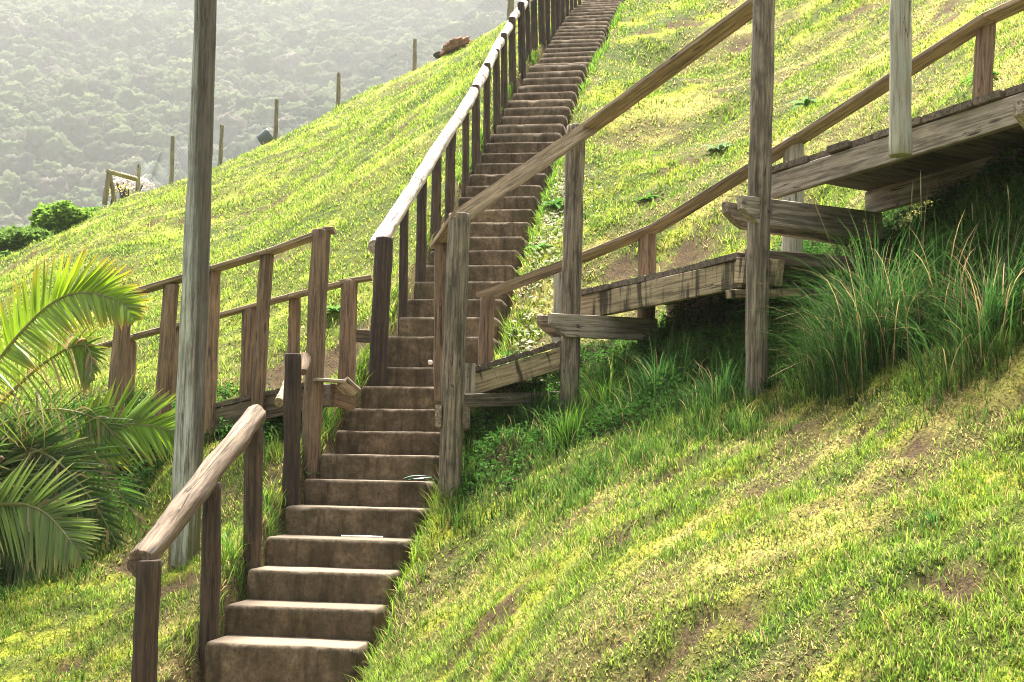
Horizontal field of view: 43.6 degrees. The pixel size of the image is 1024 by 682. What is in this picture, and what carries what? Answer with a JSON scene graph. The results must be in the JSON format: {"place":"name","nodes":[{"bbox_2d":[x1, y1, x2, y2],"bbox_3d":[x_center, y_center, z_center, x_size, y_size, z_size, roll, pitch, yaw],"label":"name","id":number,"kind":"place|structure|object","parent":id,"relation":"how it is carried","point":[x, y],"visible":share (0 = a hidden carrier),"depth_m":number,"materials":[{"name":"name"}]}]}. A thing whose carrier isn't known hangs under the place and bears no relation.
{"place":"outdoors","nodes":[
{"label":"outdoors","id":0,"kind":"place"},
{"bbox_2d":[0,0,537,214],"bbox_3d":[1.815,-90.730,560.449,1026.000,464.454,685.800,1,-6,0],"label":"hill","id":1,"kind":"structure","parent":0,"point":[94,42],"depth_m":613.20,"materials":[{"name":"green plant"}]},
{"bbox_2d":[0,0,521,228],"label":"forest","id":2,"kind":"object","parent":1,"relation":"on","point":[59,108],"visible":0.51,"depth_m":571.01,"materials":[{"name":"green plant"}]},
{"bbox_2d":[0,0,1023,681],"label":"hillside","id":3,"kind":"structure","parent":0,"point":[1008,394],"depth_m":7.93,"materials":[{"name":"green plant"}]},
{"bbox_2d":[0,249,17,259],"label":"bush","id":4,"kind":"object","parent":3,"relation":"on","point":[5,252],"visible":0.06,"depth_m":24.86,"materials":[{"name":"green plant"}]},
{"bbox_2d":[0,223,57,251],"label":"bush","id":5,"kind":"object","parent":3,"relation":"on","point":[13,237],"visible":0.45,"depth_m":25.19,"materials":[{"name":"green plant"}]},
{"bbox_2d":[28,200,95,231],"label":"bush","id":6,"kind":"object","parent":3,"relation":"on","point":[59,215],"visible":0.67,"depth_m":26.12,"materials":[{"name":"green plant"}]},
{"bbox_2d":[0,246,175,588],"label":"palm tree","id":7,"kind":"object","parent":3,"relation":"on","point":[55,508],"visible":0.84,"depth_m":8.78,"materials":[{"name":"green plant"}]},
{"bbox_2d":[81,206,104,212],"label":"bush","id":8,"kind":"object","parent":3,"relation":"on","point":[93,209],"visible":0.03,"depth_m":27.09,"materials":[{"name":"green plant"}]},
{"bbox_2d":[102,169,137,204],"bbox_3d":[-8.567,-3.301,28.036,0.165,0.804,0.960,-2,-7,28],"label":"wooden trestle","id":9,"kind":"object","parent":3,"relation":"on","point":[109,180],"visible":0.99,"depth_m":27.73,"materials":[{"name":"brown wood"}]},
{"bbox_2d":[109,184,132,203],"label":"bush","id":10,"kind":"object","parent":3,"relation":"on","point":[123,186],"visible":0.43,"depth_m":28.67,"materials":[{"name":"beige plant"}]},
{"bbox_2d":[113,172,154,198],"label":"bush","id":11,"kind":"object","parent":3,"relation":"on","point":[116,182],"visible":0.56,"depth_m":29.01,"materials":[{"name":"white plant"}]},
{"bbox_2d":[168,0,216,567],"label":"utility pole","id":12,"kind":"object","parent":3,"relation":"on","point":[189,430],"visible":0.75,"depth_m":8.77,"materials":[{"name":"grey wood"}]},
{"bbox_2d":[127,404,265,681],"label":"log handrail","id":13,"kind":"object","parent":3,"relation":"on","point":[191,497],"visible":0.93,"depth_m":7.39,"materials":[{"name":"brown wood"}]},
{"bbox_2d":[196,594,223,636],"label":"grass clump","id":14,"kind":"object","parent":3,"relation":"on","point":[218,623],"visible":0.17,"depth_m":7.67,"materials":[{"name":"green plant"}]},
{"bbox_2d":[80,226,372,486],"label":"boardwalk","id":15,"kind":"structure","parent":3,"relation":"on","point":[317,394],"depth_m":9.86,"materials":[{"name":"brown wood"}]},
{"bbox_2d":[274,380,283,406],"bbox_3d":[-1.724,0.363,9.734,0.082,0.294,0.482,1,-6,0],"label":"fallen log","id":16,"kind":"object","parent":15,"relation":"on","point":[278,401],"visible":0.36,"depth_m":9.51,"materials":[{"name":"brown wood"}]},
{"bbox_2d":[221,550,251,600],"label":"grass clump","id":17,"kind":"object","parent":3,"relation":"on","point":[240,584],"visible":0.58,"depth_m":8.00,"materials":[{"name":"green plant"}]},
{"bbox_2d":[221,516,254,577],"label":"grass clump","id":18,"kind":"object","parent":3,"relation":"on","point":[226,545],"visible":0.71,"depth_m":8.11,"materials":[{"name":"green plant"}]},
{"bbox_2d":[256,128,272,144],"bbox_3d":[-6.710,-5.547,34.845,0.504,0.503,0.401,1,-6,0],"label":"barrel","id":19,"kind":"object","parent":3,"relation":"on","point":[266,135],"visible":0.74,"depth_m":34.69,"materials":[{"name":"grey plastic"}]},
{"bbox_2d":[263,490,298,536],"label":"grass clump","id":20,"kind":"object","parent":3,"relation":"on","point":[269,523],"visible":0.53,"depth_m":8.57,"materials":[{"name":"green plant"}]},
{"bbox_2d":[281,352,310,518],"bbox_3d":[-1.530,0.789,9.033,0.158,1.460,0.357,1,-6,0],"label":"log post","id":21,"kind":"object","parent":3,"relation":"on","point":[297,365],"visible":0.76,"depth_m":8.89,"materials":[{"name":"brown wood"}]},
{"bbox_2d":[135,0,513,191],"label":"wire fence","id":22,"kind":"object","parent":3,"relation":"on","point":[509,10],"visible":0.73,"depth_m":34.73,"materials":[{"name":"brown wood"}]},
{"bbox_2d":[322,407,340,437],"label":"grass clump","id":23,"kind":"object","parent":3,"relation":"on","point":[329,419],"visible":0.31,"depth_m":9.93,"materials":[{"name":"green plant"}]},
{"bbox_2d":[327,305,339,312],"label":"broadleaf plant","id":24,"kind":"object","parent":3,"relation":"on","point":[335,308],"visible":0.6,"depth_m":12.09,"materials":[{"name":"green plant"}]},
{"bbox_2d":[204,0,625,681],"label":"concrete stairs","id":25,"kind":"structure","parent":3,"relation":"on","point":[314,606],"depth_m":9.21,"materials":[{"name":"concrete"}]},
{"bbox_2d":[341,535,382,537],"bbox_3d":[-0.976,1.272,8.330,0.270,0.012,0.014,2,-6,0],"label":"white stick","id":26,"kind":"object","parent":25,"relation":"on","point":[361,536],"visible":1,"depth_m":8.33,"materials":[{"name":"plastic"}]},
{"bbox_2d":[403,475,433,481],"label":"litter","id":27,"kind":"object","parent":25,"relation":"on","point":[417,478],"visible":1,"depth_m":8.88,"materials":[{"name":"white plastic"}]},
{"bbox_2d":[368,0,580,385],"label":"log handrail","id":28,"kind":"object","parent":25,"relation":"on","point":[380,245],"visible":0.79,"depth_m":13.84,"materials":[{"name":"dark wood"},{"name":"weathered pale wood"}]},
{"bbox_2d":[433,51,441,58],"bbox_3d":[-2.048,-8.132,36.334,0.393,0.191,0.315,1,-6,0],"label":"boulder","id":29,"kind":"object","parent":3,"relation":"on","point":[436,55],"visible":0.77,"depth_m":36.24,"materials":[{"name":"grey stone"}]},
{"bbox_2d":[439,36,474,57],"bbox_3d":[-1.560,-8.295,36.047,1.102,0.463,0.680,-23,-5,-2],"label":"boulder","id":30,"kind":"object","parent":3,"relation":"on","point":[453,45],"visible":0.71,"depth_m":35.83,"materials":[{"name":"brown stone"}]},
{"bbox_2d":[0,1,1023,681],"bbox_3d":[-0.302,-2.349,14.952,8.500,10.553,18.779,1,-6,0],"label":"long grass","id":31,"kind":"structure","parent":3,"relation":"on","point":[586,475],"depth_m":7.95,"materials":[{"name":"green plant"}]},
{"bbox_2d":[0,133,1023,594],"bbox_3d":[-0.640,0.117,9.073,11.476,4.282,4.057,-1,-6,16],"label":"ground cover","id":32,"kind":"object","parent":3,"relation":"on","point":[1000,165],"visible":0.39,"depth_m":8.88,"materials":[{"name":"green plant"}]},
{"bbox_2d":[499,380,569,430],"bbox_3d":[0.166,0.514,9.510,0.724,0.452,0.588,-1,-6,23],"label":"grass clump","id":33,"kind":"object","parent":3,"relation":"on","point":[529,410],"visible":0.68,"depth_m":9.46,"materials":[{"name":"green plant"}]},
{"bbox_2d":[525,243,553,250],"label":"broadleaf plant","id":34,"kind":"object","parent":3,"relation":"on","point":[537,246],"visible":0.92,"depth_m":12.58,"materials":[{"name":"green plant"}]},
{"bbox_2d":[539,198,564,211],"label":"broadleaf plant","id":35,"kind":"object","parent":3,"relation":"on","point":[557,202],"visible":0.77,"depth_m":13.65,"materials":[{"name":"green plant"}]},
{"bbox_2d":[498,161,620,391],"bbox_3d":[0.462,-0.820,12.494,0.770,2.924,4.405,0,-6,11],"label":"ground cover","id":36,"kind":"object","parent":3,"relation":"on","point":[560,186],"visible":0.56,"depth_m":12.51,"materials":[{"name":"green plant"}]},
{"bbox_2d":[527,392,602,451],"bbox_3d":[0.375,0.555,9.077,0.712,0.542,0.666,1,-6,0],"label":"grass clump","id":37,"kind":"object","parent":3,"relation":"on","point":[567,426],"visible":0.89,"depth_m":9.02,"materials":[{"name":"green plant"}]},
{"bbox_2d":[553,339,650,417],"bbox_3d":[0.665,0.275,9.456,0.934,0.677,0.868,1,-6,0],"label":"grass clump","id":38,"kind":"object","parent":3,"relation":"on","point":[603,389],"visible":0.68,"depth_m":9.44,"materials":[{"name":"green plant"}]},
{"bbox_2d":[580,306,715,429],"bbox_3d":[0.968,0.181,8.956,1.039,0.922,0.864,-2,-7,30],"label":"grass clump","id":39,"kind":"object","parent":3,"relation":"on","point":[652,370],"visible":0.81,"depth_m":8.89,"materials":[{"name":"green plant"}]},
{"bbox_2d":[633,193,664,200],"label":"broadleaf plant","id":40,"kind":"object","parent":3,"relation":"on","point":[648,196],"visible":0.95,"depth_m":13.27,"materials":[{"name":"green plant"}]},
{"bbox_2d":[634,342,780,424],"bbox_3d":[1.319,0.266,8.278,0.892,0.620,0.871,5,-7,-36],"label":"grass clump","id":41,"kind":"object","parent":3,"relation":"on","point":[726,377],"visible":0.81,"depth_m":8.17,"materials":[{"name":"green plant"}]},
{"bbox_2d":[699,142,731,150],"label":"broadleaf plant","id":42,"kind":"object","parent":3,"relation":"on","point":[721,146],"visible":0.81,"depth_m":14.64,"materials":[{"name":"green plant"}]},
{"bbox_2d":[430,0,1023,498],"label":"boardwalk","id":43,"kind":"structure","parent":3,"relation":"on","point":[952,144],"depth_m":8.70,"materials":[{"name":"brown wood"}]},
{"bbox_2d":[785,96,819,111],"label":"broadleaf plant","id":44,"kind":"object","parent":3,"relation":"on","point":[806,100],"visible":0.81,"depth_m":15.18,"materials":[{"name":"green plant"}]},
{"bbox_2d":[746,268,885,403],"bbox_3d":[1.871,-0.064,7.525,1.149,0.905,1.101,4,-7,-29],"label":"grass clump","id":45,"kind":"object","parent":3,"relation":"on","point":[809,354],"visible":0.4,"depth_m":7.53,"materials":[{"name":"green plant"}]},
{"bbox_2d":[727,170,1022,405],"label":"grass clump","id":46,"kind":"object","parent":3,"relation":"on","point":[867,338],"visible":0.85,"depth_m":7.24,"materials":[{"name":"green plant"}]},
{"bbox_2d":[836,181,1021,367],"bbox_3d":[2.412,-0.418,7.196,1.049,1.175,1.030,1,-6,0],"label":"grass clump","id":47,"kind":"object","parent":3,"relation":"on","point":[942,264],"visible":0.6,"depth_m":7.14,"materials":[{"name":"green plant"}]},
{"bbox_2d":[909,504,959,529],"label":"grass clump","id":48,"kind":"object","parent":3,"relation":"on","point":[934,518],"visible":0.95,"depth_m":5.24,"materials":[{"name":"green plant"}]},
{"bbox_2d":[855,181,1023,394],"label":"grass clump","id":49,"kind":"object","parent":3,"relation":"on","point":[988,312],"visible":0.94,"depth_m":6.58,"materials":[{"name":"green plant"}]},
{"bbox_2d":[964,71,1000,85],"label":"broadleaf plant","id":50,"kind":"object","parent":3,"relation":"on","point":[972,76],"visible":0.2,"depth_m":10.90,"materials":[{"name":"green plant"}]}
]}

